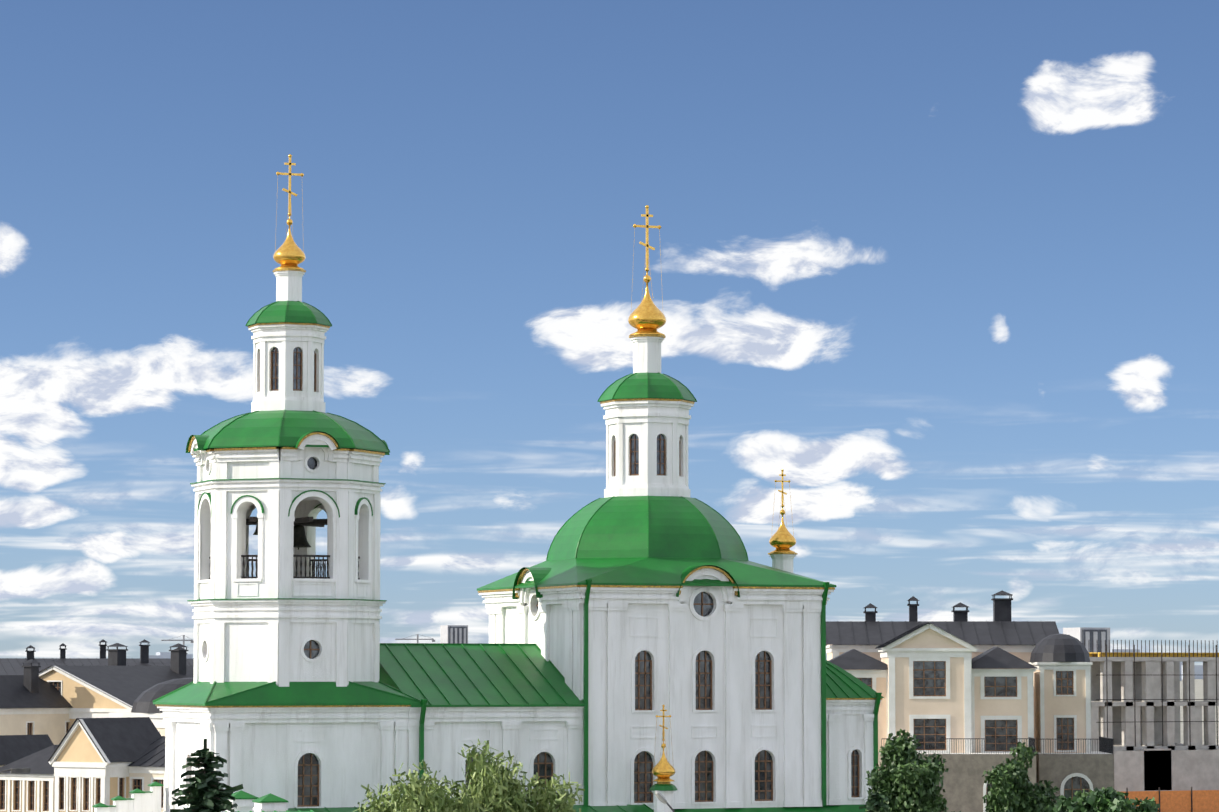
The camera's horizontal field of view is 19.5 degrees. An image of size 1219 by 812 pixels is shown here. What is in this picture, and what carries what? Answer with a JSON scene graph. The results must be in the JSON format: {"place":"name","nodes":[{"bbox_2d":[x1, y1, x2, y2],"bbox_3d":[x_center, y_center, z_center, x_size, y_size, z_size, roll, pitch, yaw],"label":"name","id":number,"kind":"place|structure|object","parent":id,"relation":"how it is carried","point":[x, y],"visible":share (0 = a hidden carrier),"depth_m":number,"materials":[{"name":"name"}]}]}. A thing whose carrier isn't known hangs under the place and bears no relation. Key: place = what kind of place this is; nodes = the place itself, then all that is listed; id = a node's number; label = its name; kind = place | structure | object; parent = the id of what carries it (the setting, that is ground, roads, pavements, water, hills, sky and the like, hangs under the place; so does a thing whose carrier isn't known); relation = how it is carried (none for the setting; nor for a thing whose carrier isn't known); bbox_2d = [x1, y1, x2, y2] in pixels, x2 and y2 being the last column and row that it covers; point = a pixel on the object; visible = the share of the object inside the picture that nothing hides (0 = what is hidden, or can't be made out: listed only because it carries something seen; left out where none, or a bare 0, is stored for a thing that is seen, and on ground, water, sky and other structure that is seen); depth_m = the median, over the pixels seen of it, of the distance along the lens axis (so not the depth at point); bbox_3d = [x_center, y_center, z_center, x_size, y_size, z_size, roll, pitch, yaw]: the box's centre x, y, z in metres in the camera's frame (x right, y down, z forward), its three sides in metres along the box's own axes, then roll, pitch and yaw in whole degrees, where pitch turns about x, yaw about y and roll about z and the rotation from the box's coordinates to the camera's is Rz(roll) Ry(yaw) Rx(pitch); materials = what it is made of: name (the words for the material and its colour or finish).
{"place":"outdoors","nodes":[
{"label":"outdoors","id":0,"kind":"place"},
{"bbox_2d":[0,734,53,766],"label":"roof","id":1,"kind":"structure","parent":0,"point":[13,748],"depth_m":275.50,"materials":[{"name":"grey metal"}]},
{"bbox_2d":[0,745,57,811],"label":"villa wing","id":2,"kind":"structure","parent":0,"point":[33,790],"depth_m":268.23,"materials":[{"name":"white paint"}]},
{"bbox_2d":[0,659,72,744],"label":"cream villa","id":3,"kind":"object","parent":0,"point":[32,702],"visible":0.35,"depth_m":301.43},
{"bbox_2d":[0,639,193,674],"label":"villa roofs","id":4,"kind":"structure","parent":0,"point":[10,666],"depth_m":372.45,"materials":[{"name":"black metal"}]},
{"bbox_2d":[39,643,193,729],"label":"house","id":5,"kind":"structure","parent":0,"point":[116,684],"depth_m":305.20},
{"bbox_2d":[109,677,193,735],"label":"villa dome","id":6,"kind":"structure","parent":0,"point":[144,705],"depth_m":290.55,"materials":[{"name":"grey metal"}]},
{"bbox_2d":[92,782,287,811],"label":"fence wall","id":7,"kind":"structure","parent":0,"point":[139,800],"depth_m":169.11,"materials":[{"name":"white paint"}]},
{"bbox_2d":[152,154,421,811],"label":"church bell tower","id":8,"kind":"structure","parent":0,"point":[290,697],"depth_m":166.44,"materials":[{"name":"white paint"}]},
{"bbox_2d":[288,643,677,811],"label":"church refectory","id":9,"kind":"structure","parent":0,"point":[524,704],"depth_m":169.86,"materials":[{"name":"white paint"}]},
{"bbox_2d":[0,0,1218,664],"label":"sky","id":10,"kind":"structure","parent":0,"point":[948,270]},
{"bbox_2d":[149,625,1202,680],"bbox_3d":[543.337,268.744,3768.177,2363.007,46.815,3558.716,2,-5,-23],"label":"city blocks","id":11,"kind":"structure","parent":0,"point":[1094,638],"depth_m":2757.84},
{"bbox_2d":[826,591,1058,661],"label":"roof","id":12,"kind":"structure","parent":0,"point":[1001,630],"depth_m":247.40,"materials":[{"name":"black metal"}]},
{"bbox_2d":[982,742,1059,811],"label":"birch tree","id":13,"kind":"object","parent":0,"point":[1011,789],"visible":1,"depth_m":161.48,"materials":[{"name":"green plant"}]},
{"bbox_2d":[1028,634,1092,752],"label":"corner turret","id":14,"kind":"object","parent":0,"point":[1062,690],"depth_m":237.61,"materials":[{"name":"beige paint"}]},
{"bbox_2d":[1036,736,1113,801],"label":"retaining wall","id":15,"kind":"structure","parent":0,"point":[1069,774],"depth_m":234.12,"materials":[{"name":"grey concrete"}]},
{"bbox_2d":[1071,787,1104,804],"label":"bush","id":16,"kind":"object","parent":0,"point":[1080,794],"visible":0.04,"depth_m":165.66,"materials":[{"name":"green plant"}]},
{"bbox_2d":[1180,679,1218,744],"bbox_3d":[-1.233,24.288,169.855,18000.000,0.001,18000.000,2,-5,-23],"label":"wall panel","id":17,"kind":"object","parent":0,"point":[1198,688],"depth_m":1125.68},
{"bbox_2d":[0,768,29,773],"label":"roof","id":18,"kind":"object","parent":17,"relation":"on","point":[19,770],"visible":1,"depth_m":113.34,"materials":[{"name":"metal"}]},
{"bbox_2d":[48,717,160,811],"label":"house","id":19,"kind":"structure","parent":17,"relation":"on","point":[90,760],"depth_m":264.69,"materials":[{"name":"beige paint"}]},
{"bbox_2d":[128,736,165,811],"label":"villa wing","id":20,"kind":"structure","parent":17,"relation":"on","point":[147,767],"depth_m":264.29,"materials":[{"name":"white paint"}]},
{"bbox_2d":[170,739,242,811],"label":"spruce tree","id":21,"kind":"object","parent":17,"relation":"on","point":[206,791],"visible":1,"depth_m":99.11,"materials":[{"name":"green plant"}]},
{"bbox_2d":[225,810,313,811],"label":"shed roofs","id":22,"kind":"structure","parent":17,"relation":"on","point":[287,811],"depth_m":127.21,"materials":[{"name":"paint"}]},
{"bbox_2d":[161,634,434,647],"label":"tower cranes","id":23,"kind":"object","parent":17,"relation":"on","point":[417,639],"visible":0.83,"depth_m":4007.57,"materials":[{"name":"paint"}]},
{"bbox_2d":[828,649,887,770],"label":"mansion","id":24,"kind":"structure","parent":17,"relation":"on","point":[871,672],"depth_m":233.51,"materials":[{"name":"beige paint"}]},
{"bbox_2d":[875,623,977,752],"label":"mansion","id":25,"kind":"structure","parent":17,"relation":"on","point":[929,680],"depth_m":232.47,"materials":[{"name":"beige paint"}]},
{"bbox_2d":[878,737,1035,811],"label":"terrace wall","id":26,"kind":"structure","parent":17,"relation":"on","point":[965,786],"depth_m":228.89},
{"bbox_2d":[972,647,1038,752],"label":"mansion wing","id":27,"kind":"structure","parent":26,"relation":"on","point":[1002,694],"depth_m":233.35,"materials":[{"name":"beige paint"}]},
{"bbox_2d":[1084,640,1218,811],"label":"construction frame","id":28,"kind":"object","parent":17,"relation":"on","point":[1136,703],"visible":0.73,"depth_m":292.28,"materials":[{"name":"concrete"}]},
{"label":"churchyard pavement","id":29,"kind":"structure","parent":0,"visible":0},
{"bbox_2d":[353,738,584,811],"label":"willow tree","id":30,"kind":"object","parent":29,"relation":"on","point":[493,787],"visible":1,"depth_m":137.63,"materials":[{"name":"green plant"}]},
{"bbox_2d":[477,205,835,811],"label":"church","id":31,"kind":"structure","parent":29,"relation":"on","point":[639,597],"depth_m":174.21,"materials":[{"name":"white paint"}]},
{"bbox_2d":[768,469,883,811],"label":"church apse","id":32,"kind":"structure","parent":31,"relation":"attached to","point":[852,705],"depth_m":177.58,"materials":[{"name":"white paint"}]},
{"bbox_2d":[655,790,674,811],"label":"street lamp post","id":33,"kind":"object","parent":29,"relation":"on","point":[660,797],"visible":1,"depth_m":158.70,"materials":[{"name":"metal"}]},
{"bbox_2d":[859,792,888,811],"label":"bush","id":34,"kind":"object","parent":29,"relation":"on","point":[875,802],"visible":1,"depth_m":151.66,"materials":[{"name":"green plant"}]},
{"bbox_2d":[864,729,948,811],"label":"birch tree","id":35,"kind":"object","parent":29,"relation":"on","point":[905,779],"visible":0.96,"depth_m":156.26,"materials":[{"name":"green plant"}]},
{"bbox_2d":[1047,786,1159,811],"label":"bush","id":36,"kind":"object","parent":29,"relation":"on","point":[1109,799],"visible":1,"depth_m":146.78,"materials":[{"name":"green plant"}]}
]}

